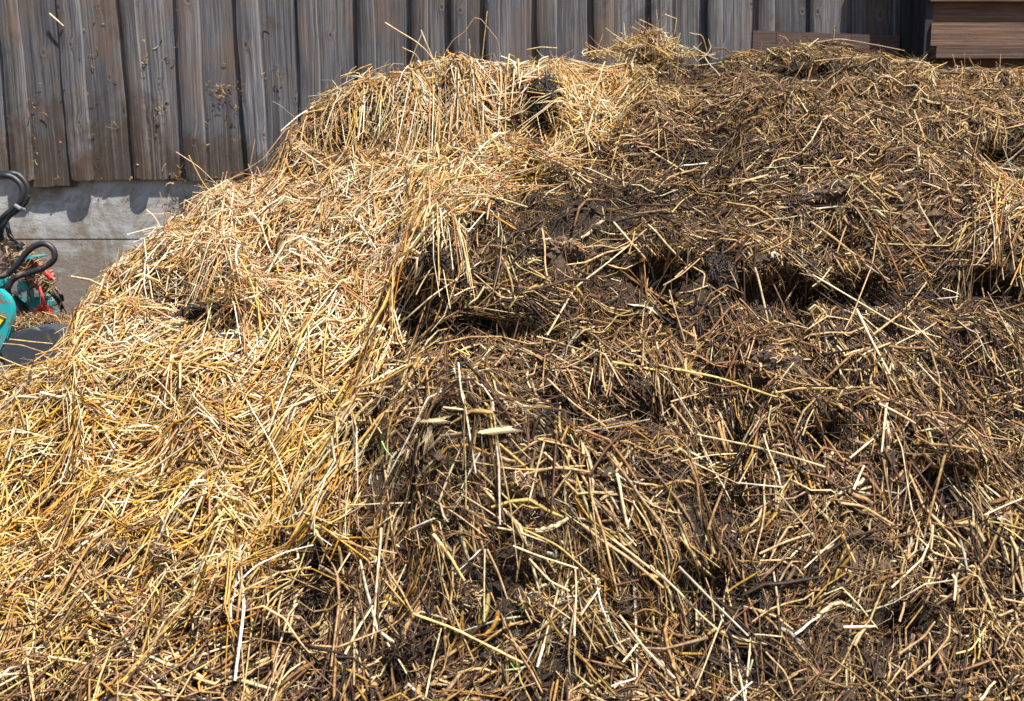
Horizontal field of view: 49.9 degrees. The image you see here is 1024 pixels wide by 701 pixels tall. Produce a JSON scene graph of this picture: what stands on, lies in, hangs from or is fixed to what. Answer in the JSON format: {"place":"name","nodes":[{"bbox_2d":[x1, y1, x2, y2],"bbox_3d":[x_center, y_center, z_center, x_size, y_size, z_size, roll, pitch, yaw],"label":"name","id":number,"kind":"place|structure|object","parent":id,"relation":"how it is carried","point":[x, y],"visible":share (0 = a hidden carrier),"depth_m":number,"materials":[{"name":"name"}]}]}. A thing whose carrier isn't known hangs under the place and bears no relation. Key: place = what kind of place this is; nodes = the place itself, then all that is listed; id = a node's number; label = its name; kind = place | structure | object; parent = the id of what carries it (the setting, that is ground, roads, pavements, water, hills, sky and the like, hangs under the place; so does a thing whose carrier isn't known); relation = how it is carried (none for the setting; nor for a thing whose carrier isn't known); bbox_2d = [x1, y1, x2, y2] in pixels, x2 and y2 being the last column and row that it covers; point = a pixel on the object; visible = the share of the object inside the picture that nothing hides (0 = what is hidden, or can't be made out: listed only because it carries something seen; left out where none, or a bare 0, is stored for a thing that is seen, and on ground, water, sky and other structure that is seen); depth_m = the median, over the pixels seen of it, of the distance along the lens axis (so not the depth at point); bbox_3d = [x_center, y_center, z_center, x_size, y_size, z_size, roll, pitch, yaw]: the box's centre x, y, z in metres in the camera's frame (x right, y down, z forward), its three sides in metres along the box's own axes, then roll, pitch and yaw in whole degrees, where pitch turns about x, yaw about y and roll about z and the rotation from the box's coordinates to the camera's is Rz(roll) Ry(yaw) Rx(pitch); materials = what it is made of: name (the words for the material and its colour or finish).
{"place":"outdoors","nodes":[
{"label":"outdoors","id":0,"kind":"place"},
{"bbox_2d":[0,171,66,361],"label":"loader attachment","id":1,"kind":"object","parent":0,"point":[19,298],"visible":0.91,"depth_m":2.93,"materials":[{"name":"teal metal"}]},
{"bbox_2d":[0,231,71,330],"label":"caught straw","id":2,"kind":"object","parent":1,"relation":"on","point":[22,322],"visible":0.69,"depth_m":2.85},
{"label":"ground","id":3,"kind":"structure","parent":0,"visible":0},
{"bbox_2d":[0,0,913,373],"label":"barn wall","id":4,"kind":"structure","parent":3,"relation":"on","point":[84,214],"depth_m":4.08,"materials":[{"name":"grey wood"}]},
{"bbox_2d":[27,11,294,186],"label":"straw scraps","id":5,"kind":"object","parent":4,"relation":"on","point":[185,181],"visible":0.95,"depth_m":4.09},
{"bbox_2d":[0,55,1023,700],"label":"manure heap","id":6,"kind":"object","parent":3,"relation":"on","point":[678,289],"visible":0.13,"depth_m":1.64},
{"bbox_2d":[174,298,233,321],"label":"manure clod","id":7,"kind":"object","parent":6,"relation":"on","point":[193,311],"visible":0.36,"depth_m":2.14,"materials":[{"name":"soil"}]},
{"bbox_2d":[386,628,428,674],"bbox_3d":[-0.140,0.410,1.493,0.062,0.069,0.042,9,9,-1],"label":"manure clod","id":8,"kind":"object","parent":6,"relation":"on","point":[405,648],"visible":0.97,"depth_m":1.49,"materials":[{"name":"soil"}]},
{"bbox_2d":[434,534,464,580],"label":"straw stalk","id":9,"kind":"object","parent":6,"relation":"on","point":[451,558],"visible":1,"depth_m":1.51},
{"bbox_2d":[438,437,466,501],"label":"straw stalk","id":10,"kind":"object","parent":6,"relation":"on","point":[445,484],"visible":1,"depth_m":1.54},
{"bbox_2d":[453,576,491,614],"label":"manure clod","id":11,"kind":"object","parent":6,"relation":"on","point":[469,595],"visible":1,"depth_m":1.50,"materials":[{"name":"soil"}]},
{"bbox_2d":[0,39,1023,700],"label":"fresh straw","id":12,"kind":"object","parent":6,"relation":"on","point":[226,223],"visible":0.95,"depth_m":1.97,"materials":[{"name":"plant"}]},
{"bbox_2d":[1,323,69,369],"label":"rubber cover","id":13,"kind":"object","parent":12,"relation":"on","point":[39,333],"visible":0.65,"depth_m":2.69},
{"bbox_2d":[0,572,97,583],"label":"straw stalk","id":14,"kind":"object","parent":12,"relation":"on","point":[38,577],"visible":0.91,"depth_m":1.73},
{"bbox_2d":[66,565,134,647],"bbox_3d":[-0.623,0.393,1.686,0.031,0.105,0.119,9,13,44],"label":"straw stalk","id":15,"kind":"object","parent":12,"relation":"on","point":[108,606],"visible":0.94,"depth_m":1.68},
{"bbox_2d":[94,531,128,560],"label":"manure clod","id":16,"kind":"object","parent":12,"relation":"on","point":[117,548],"visible":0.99,"depth_m":1.72,"materials":[{"name":"soil"}]},
{"bbox_2d":[145,541,178,565],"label":"manure clod","id":17,"kind":"object","parent":12,"relation":"on","point":[160,553],"visible":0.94,"depth_m":1.69,"materials":[{"name":"soil"}]},
{"bbox_2d":[132,487,199,519],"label":"straw stalk","id":18,"kind":"object","parent":12,"relation":"on","point":[161,503],"visible":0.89,"depth_m":1.78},
{"bbox_2d":[173,650,225,680],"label":"straw stalk","id":19,"kind":"object","parent":12,"relation":"on","point":[200,666],"visible":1,"depth_m":1.46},
{"bbox_2d":[223,353,296,514],"bbox_3d":[-0.410,0.123,1.815,0.028,0.176,0.461,-5,10,-27],"label":"straw stalk","id":20,"kind":"object","parent":12,"relation":"on","point":[265,433],"visible":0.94,"depth_m":1.85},
{"bbox_2d":[221,545,312,599],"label":"straw stalk","id":21,"kind":"object","parent":12,"relation":"on","point":[245,575],"visible":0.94,"depth_m":1.55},
{"bbox_2d":[248,542,308,599],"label":"straw stalk","id":22,"kind":"object","parent":12,"relation":"on","point":[287,581],"visible":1,"depth_m":1.53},
{"bbox_2d":[338,124,357,137],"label":"manure clod","id":23,"kind":"object","parent":12,"relation":"on","point":[346,130],"visible":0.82,"depth_m":2.84,"materials":[{"name":"soil"}]},
{"bbox_2d":[385,22,443,74],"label":"straw stalk","id":24,"kind":"object","parent":12,"relation":"on","point":[417,43],"visible":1,"depth_m":2.78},
{"bbox_2d":[396,261,481,326],"bbox_3d":[-0.195,-0.066,1.881,0.274,0.180,0.114,6,11,35],"label":"straw stalk","id":25,"kind":"object","parent":12,"relation":"on","point":[416,309],"visible":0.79,"depth_m":1.79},
{"bbox_2d":[494,151,595,173],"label":"straw stalk","id":26,"kind":"object","parent":12,"relation":"on","point":[547,163],"visible":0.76,"depth_m":2.43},
{"bbox_2d":[581,9,718,72],"bbox_3d":[0.409,-0.900,3.246,0.418,0.198,0.290,0,9,0],"label":"straw tuft","id":27,"kind":"object","parent":12,"relation":"on","point":[651,43],"visible":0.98,"depth_m":3.24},
{"bbox_2d":[502,467,541,496],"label":"manure clod","id":28,"kind":"object","parent":6,"relation":"on","point":[521,483],"visible":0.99,"depth_m":1.53,"materials":[{"name":"soil"}]},
{"bbox_2d":[516,583,554,622],"bbox_3d":[0.034,0.345,1.510,0.054,0.052,0.039,-7,11,-38],"label":"manure clod","id":29,"kind":"object","parent":6,"relation":"on","point":[532,603],"visible":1,"depth_m":1.50,"materials":[{"name":"soil"}]},
{"bbox_2d":[525,75,566,123],"bbox_3d":[0.086,-0.651,2.855,0.132,0.128,0.076,-2,9,0],"label":"manure clod","id":30,"kind":"object","parent":6,"relation":"on","point":[545,85],"visible":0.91,"depth_m":2.83,"materials":[{"name":"soil"}]},
{"bbox_2d":[541,378,573,407],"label":"manure clod","id":31,"kind":"object","parent":6,"relation":"on","point":[563,386],"visible":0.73,"depth_m":1.67,"materials":[{"name":"soil"}]},
{"bbox_2d":[537,228,588,260],"bbox_3d":[0.091,-0.178,1.886,0.095,0.063,0.059,9,9,-1],"label":"manure clod","id":32,"kind":"object","parent":6,"relation":"on","point":[573,249],"visible":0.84,"depth_m":1.87,"materials":[{"name":"soil"}]},
{"bbox_2d":[110,33,1023,700],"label":"rotted straw","id":33,"kind":"object","parent":6,"relation":"on","point":[558,361],"visible":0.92,"depth_m":1.67,"materials":[{"name":"plant"}]},
{"bbox_2d":[234,586,244,680],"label":"straw stalk","id":34,"kind":"object","parent":33,"relation":"on","point":[240,636],"visible":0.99,"depth_m":1.47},
{"bbox_2d":[344,605,372,653],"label":"straw stalk","id":35,"kind":"object","parent":33,"relation":"on","point":[354,636],"visible":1,"depth_m":1.49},
{"bbox_2d":[372,528,382,632],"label":"straw stalk","id":36,"kind":"object","parent":33,"relation":"on","point":[378,564],"visible":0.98,"depth_m":1.54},
{"bbox_2d":[387,570,413,612],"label":"straw stalk","id":37,"kind":"object","parent":33,"relation":"on","point":[398,586],"visible":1,"depth_m":1.54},
{"bbox_2d":[419,425,433,452],"bbox_3d":[-0.124,0.126,1.556,0.027,0.042,0.009,0,9,0],"label":"wheat ear","id":38,"kind":"object","parent":33,"relation":"on","point":[427,437],"visible":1,"depth_m":1.55},
{"bbox_2d":[413,415,452,423],"bbox_3d":[-0.116,0.098,1.557,0.086,0.020,0.029,7,11,38],"label":"wheat ear","id":39,"kind":"object","parent":33,"relation":"on","point":[438,420],"visible":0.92,"depth_m":1.55},
{"bbox_2d":[424,628,441,699],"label":"straw stalk","id":40,"kind":"object","parent":33,"relation":"on","point":[432,663],"visible":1,"depth_m":1.48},
{"bbox_2d":[418,245,459,279],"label":"manure clod","id":41,"kind":"object","parent":33,"relation":"on","point":[444,257],"visible":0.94,"depth_m":1.79,"materials":[{"name":"soil"}]},
{"bbox_2d":[449,546,455,603],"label":"straw stalk","id":42,"kind":"object","parent":33,"relation":"on","point":[452,572],"visible":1,"depth_m":1.51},
{"bbox_2d":[422,494,485,536],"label":"straw stalk","id":43,"kind":"object","parent":33,"relation":"on","point":[455,514],"visible":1,"depth_m":1.52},
{"bbox_2d":[412,613,522,662],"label":"straw stalk","id":44,"kind":"object","parent":33,"relation":"on","point":[467,635],"visible":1,"depth_m":1.49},
{"bbox_2d":[483,549,485,621],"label":"straw stalk","id":45,"kind":"object","parent":33,"relation":"on","point":[484,586],"visible":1,"depth_m":1.50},
{"bbox_2d":[461,494,518,534],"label":"straw stalk","id":46,"kind":"object","parent":33,"relation":"on","point":[489,512],"visible":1,"depth_m":1.52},
{"bbox_2d":[486,549,507,598],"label":"straw stalk","id":47,"kind":"object","parent":33,"relation":"on","point":[494,564],"visible":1,"depth_m":1.50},
{"bbox_2d":[478,470,517,508],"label":"straw stalk","id":48,"kind":"object","parent":33,"relation":"on","point":[492,484],"visible":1,"depth_m":1.53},
{"bbox_2d":[478,423,520,434],"bbox_3d":[-0.015,0.110,1.533,0.065,0.015,0.013,0,9,0],"label":"wheat ear","id":49,"kind":"object","parent":33,"relation":"on","point":[497,430],"visible":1,"depth_m":1.53},
{"bbox_2d":[484,524,546,542],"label":"straw stalk","id":50,"kind":"object","parent":33,"relation":"on","point":[490,526],"visible":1,"depth_m":1.52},
{"bbox_2d":[529,442,544,500],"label":"straw stalk","id":51,"kind":"object","parent":33,"relation":"on","point":[539,459],"visible":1,"depth_m":1.53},
{"bbox_2d":[501,465,584,469],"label":"straw stalk","id":52,"kind":"object","parent":33,"relation":"on","point":[540,468],"visible":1,"depth_m":1.53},
{"bbox_2d":[541,228,547,276],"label":"straw stalk","id":53,"kind":"object","parent":33,"relation":"on","point":[544,251],"visible":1,"depth_m":1.86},
{"bbox_2d":[513,545,577,568],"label":"straw stalk","id":54,"kind":"object","parent":33,"relation":"on","point":[524,550],"visible":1,"depth_m":1.51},
{"bbox_2d":[528,558,569,591],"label":"straw stalk","id":55,"kind":"object","parent":33,"relation":"on","point":[543,574],"visible":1,"depth_m":1.51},
{"bbox_2d":[543,589,558,643],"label":"straw stalk","id":56,"kind":"object","parent":33,"relation":"on","point":[555,599],"visible":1,"depth_m":1.51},
{"bbox_2d":[536,336,581,350],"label":"straw stalk","id":57,"kind":"object","parent":33,"relation":"on","point":[558,342],"visible":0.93,"depth_m":1.76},
{"bbox_2d":[522,528,600,582],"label":"straw stalk","id":58,"kind":"object","parent":33,"relation":"on","point":[570,556],"visible":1,"depth_m":1.52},
{"bbox_2d":[573,568,576,635],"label":"straw stalk","id":59,"kind":"object","parent":33,"relation":"on","point":[574,622],"visible":1,"depth_m":1.50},
{"bbox_2d":[547,378,606,426],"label":"straw stalk","id":60,"kind":"object","parent":33,"relation":"on","point":[572,402],"visible":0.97,"depth_m":1.64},
{"bbox_2d":[567,604,596,652],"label":"straw stalk","id":61,"kind":"object","parent":33,"relation":"on","point":[583,629],"visible":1,"depth_m":1.50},
{"bbox_2d":[546,245,628,335],"bbox_3d":[0.128,-0.107,1.843,0.022,0.142,0.225,8,12,41],"label":"straw stalk","id":62,"kind":"object","parent":33,"relation":"on","point":[557,317],"visible":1,"depth_m":1.83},
{"bbox_2d":[544,452,636,545],"bbox_3d":[0.110,0.208,1.541,0.132,0.135,0.010,0,9,0],"label":"straw stalk","id":63,"kind":"object","parent":33,"relation":"on","point":[625,534],"visible":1,"depth_m":1.54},
{"bbox_2d":[574,419,649,431],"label":"straw stalk","id":64,"kind":"object","parent":33,"relation":"on","point":[611,426],"visible":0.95,"depth_m":1.62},
{"bbox_2d":[615,473,628,528],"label":"straw stalk","id":65,"kind":"object","parent":33,"relation":"on","point":[621,498],"visible":1,"depth_m":1.54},
{"bbox_2d":[582,523,663,588],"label":"straw stalk","id":66,"kind":"object","parent":33,"relation":"on","point":[628,558],"visible":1,"depth_m":1.54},
{"bbox_2d":[612,361,666,372],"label":"straw stalk","id":67,"kind":"object","parent":33,"relation":"on","point":[622,363],"visible":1,"depth_m":1.72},
{"bbox_2d":[619,615,675,678],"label":"straw stalk","id":68,"kind":"object","parent":33,"relation":"on","point":[644,647],"visible":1,"depth_m":1.50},
{"bbox_2d":[669,290,686,345],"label":"straw stalk","id":69,"kind":"object","parent":33,"relation":"on","point":[674,308],"visible":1,"depth_m":1.91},
{"bbox_2d":[670,403,693,434],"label":"straw stalk","id":70,"kind":"object","parent":33,"relation":"on","point":[679,415],"visible":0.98,"depth_m":1.72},
{"bbox_2d":[650,564,717,629],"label":"straw stalk","id":71,"kind":"object","parent":33,"relation":"on","point":[682,595],"visible":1,"depth_m":1.54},
{"bbox_2d":[691,620,721,695],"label":"straw stalk","id":72,"kind":"object","parent":33,"relation":"on","point":[707,656],"visible":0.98,"depth_m":1.47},
{"bbox_2d":[678,566,748,636],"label":"straw stalk","id":73,"kind":"object","parent":33,"relation":"on","point":[712,600],"visible":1,"depth_m":1.50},
{"bbox_2d":[707,472,727,530],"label":"straw stalk","id":74,"kind":"object","parent":33,"relation":"on","point":[714,509],"visible":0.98,"depth_m":1.60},
{"bbox_2d":[676,368,783,398],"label":"straw stalk","id":75,"kind":"object","parent":33,"relation":"on","point":[727,380],"visible":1,"depth_m":1.75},
{"bbox_2d":[745,637,750,694],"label":"straw stalk","id":76,"kind":"object","parent":33,"relation":"on","point":[749,651],"visible":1,"depth_m":1.46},
{"bbox_2d":[729,174,768,186],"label":"straw stalk","id":77,"kind":"object","parent":33,"relation":"on","point":[750,179],"visible":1,"depth_m":2.34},
{"bbox_2d":[742,240,768,320],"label":"straw stalk","id":78,"kind":"object","parent":33,"relation":"on","point":[760,288],"visible":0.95,"depth_m":1.95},
{"bbox_2d":[697,434,824,467],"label":"straw stalk","id":79,"kind":"object","parent":33,"relation":"on","point":[753,446],"visible":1,"depth_m":1.66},
{"bbox_2d":[763,433,780,484],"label":"straw stalk","id":80,"kind":"object","parent":33,"relation":"on","point":[771,458],"visible":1,"depth_m":1.63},
{"bbox_2d":[772,570,779,614],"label":"straw stalk","id":81,"kind":"object","parent":33,"relation":"on","point":[774,579],"visible":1,"depth_m":1.53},
{"bbox_2d":[765,651,793,693],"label":"straw stalk","id":82,"kind":"object","parent":33,"relation":"on","point":[772,659],"visible":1,"depth_m":1.43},
{"bbox_2d":[759,532,814,554],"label":"straw stalk","id":83,"kind":"object","parent":33,"relation":"on","point":[781,543],"visible":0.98,"depth_m":1.55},
{"bbox_2d":[775,387,836,393],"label":"straw stalk","id":84,"kind":"object","parent":33,"relation":"on","point":[803,388],"visible":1,"depth_m":1.68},
{"bbox_2d":[794,616,819,635],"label":"straw stalk","id":85,"kind":"object","parent":33,"relation":"on","point":[804,627],"visible":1,"depth_m":1.50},
{"bbox_2d":[804,534,841,567],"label":"straw stalk","id":86,"kind":"object","parent":33,"relation":"on","point":[812,560],"visible":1,"depth_m":1.56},
{"bbox_2d":[810,221,864,261],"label":"straw stalk","id":87,"kind":"object","parent":33,"relation":"on","point":[829,234],"visible":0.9,"depth_m":2.18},
{"bbox_2d":[842,625,875,628],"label":"straw stalk","id":88,"kind":"object","parent":33,"relation":"on","point":[860,626],"visible":1,"depth_m":1.50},
{"bbox_2d":[844,234,876,329],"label":"straw stalk","id":89,"kind":"object","parent":33,"relation":"on","point":[864,284],"visible":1,"depth_m":1.93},
{"bbox_2d":[840,502,897,527],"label":"straw stalk","id":90,"kind":"object","parent":33,"relation":"on","point":[864,507],"visible":1,"depth_m":1.58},
{"bbox_2d":[849,426,888,458],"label":"straw stalk","id":91,"kind":"object","parent":33,"relation":"on","point":[862,447],"visible":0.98,"depth_m":1.62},
{"bbox_2d":[856,308,889,373],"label":"straw stalk","id":92,"kind":"object","parent":33,"relation":"on","point":[868,333],"visible":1,"depth_m":1.84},
{"bbox_2d":[812,274,940,337],"bbox_3d":[0.652,-0.076,1.945,0.237,0.116,0.046,0,9,0],"label":"straw stalk","id":93,"kind":"object","parent":33,"relation":"on","point":[822,280],"visible":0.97,"depth_m":1.93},
{"bbox_2d":[879,403,915,423],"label":"straw stalk","id":94,"kind":"object","parent":33,"relation":"on","point":[896,412],"visible":1,"depth_m":1.64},
{"bbox_2d":[872,282,926,334],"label":"straw stalk","id":95,"kind":"object","parent":33,"relation":"on","point":[886,324],"visible":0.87,"depth_m":1.92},
{"bbox_2d":[891,544,928,587],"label":"straw stalk","id":96,"kind":"object","parent":33,"relation":"on","point":[908,571],"visible":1,"depth_m":1.57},
{"bbox_2d":[899,621,934,654],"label":"straw stalk","id":97,"kind":"object","parent":33,"relation":"on","point":[915,642],"visible":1,"depth_m":1.51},
{"bbox_2d":[882,238,957,245],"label":"straw stalk","id":98,"kind":"object","parent":33,"relation":"on","point":[921,244],"visible":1,"depth_m":2.25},
{"bbox_2d":[905,615,950,679],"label":"straw stalk","id":99,"kind":"object","parent":33,"relation":"on","point":[928,660],"visible":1,"depth_m":1.48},
{"bbox_2d":[915,361,953,405],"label":"straw stalk","id":100,"kind":"object","parent":33,"relation":"on","point":[927,373],"visible":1,"depth_m":1.87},
{"bbox_2d":[951,574,956,600],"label":"straw stalk","id":101,"kind":"object","parent":33,"relation":"on","point":[955,585],"visible":1,"depth_m":1.55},
{"bbox_2d":[958,534,967,569],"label":"straw stalk","id":102,"kind":"object","parent":33,"relation":"on","point":[963,551],"visible":1,"depth_m":1.58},
{"bbox_2d":[955,621,989,653],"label":"straw stalk","id":103,"kind":"object","parent":33,"relation":"on","point":[972,647],"visible":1,"depth_m":1.50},
{"bbox_2d":[196,54,1023,700],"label":"dung crumbs","id":104,"kind":"object","parent":6,"relation":"on","point":[932,216],"visible":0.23,"depth_m":1.64,"materials":[{"name":"soil"}]},
{"bbox_2d":[613,221,645,258],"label":"straw stalk","id":105,"kind":"object","parent":6,"relation":"on","point":[627,238],"visible":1,"depth_m":1.91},
{"bbox_2d":[596,525,669,584],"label":"straw stalk","id":106,"kind":"object","parent":6,"relation":"on","point":[629,552],"visible":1,"depth_m":1.54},
{"bbox_2d":[612,371,655,414],"bbox_3d":[0.188,0.067,1.718,0.081,0.071,0.056,-2,9,0],"label":"manure clod","id":107,"kind":"object","parent":6,"relation":"on","point":[639,383],"visible":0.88,"depth_m":1.70,"materials":[{"name":"soil"}]},
{"bbox_2d":[700,249,738,300],"bbox_3d":[0.367,-0.126,1.968,0.082,0.111,0.052,8,9,-1],"label":"manure clod","id":108,"kind":"object","parent":6,"relation":"on","point":[715,266],"visible":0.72,"depth_m":1.95,"materials":[{"name":"soil"}]},
{"bbox_2d":[674,217,782,277],"bbox_3d":[0.418,-0.199,2.077,0.015,0.093,0.438,7,11,36],"label":"straw stalk","id":109,"kind":"object","parent":6,"relation":"on","point":[681,271],"visible":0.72,"depth_m":1.95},
{"bbox_2d":[744,342,805,382],"bbox_3d":[0.431,0.024,1.808,0.106,0.078,0.079,-5,9,1],"label":"manure clod","id":110,"kind":"object","parent":6,"relation":"on","point":[774,357],"visible":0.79,"depth_m":1.78,"materials":[{"name":"soil"}]},
{"bbox_2d":[785,179,856,209],"bbox_3d":[0.654,-0.333,2.332,0.168,0.066,0.132,-10,9,2],"label":"manure clod","id":111,"kind":"object","parent":6,"relation":"on","point":[827,193],"visible":0.83,"depth_m":2.29,"materials":[{"name":"soil"}]},
{"bbox_2d":[854,176,888,209],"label":"straw stalk","id":112,"kind":"object","parent":6,"relation":"on","point":[869,190],"visible":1,"depth_m":2.26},
{"bbox_2d":[859,303,913,330],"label":"manure clod","id":113,"kind":"object","parent":6,"relation":"on","point":[889,313],"visible":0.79,"depth_m":1.95,"materials":[{"name":"soil"}]},
{"bbox_2d":[911,0,1023,71],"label":"shed front","id":114,"kind":"structure","parent":3,"relation":"on","point":[983,33],"depth_m":3.84,"materials":[{"name":"brown wood"}]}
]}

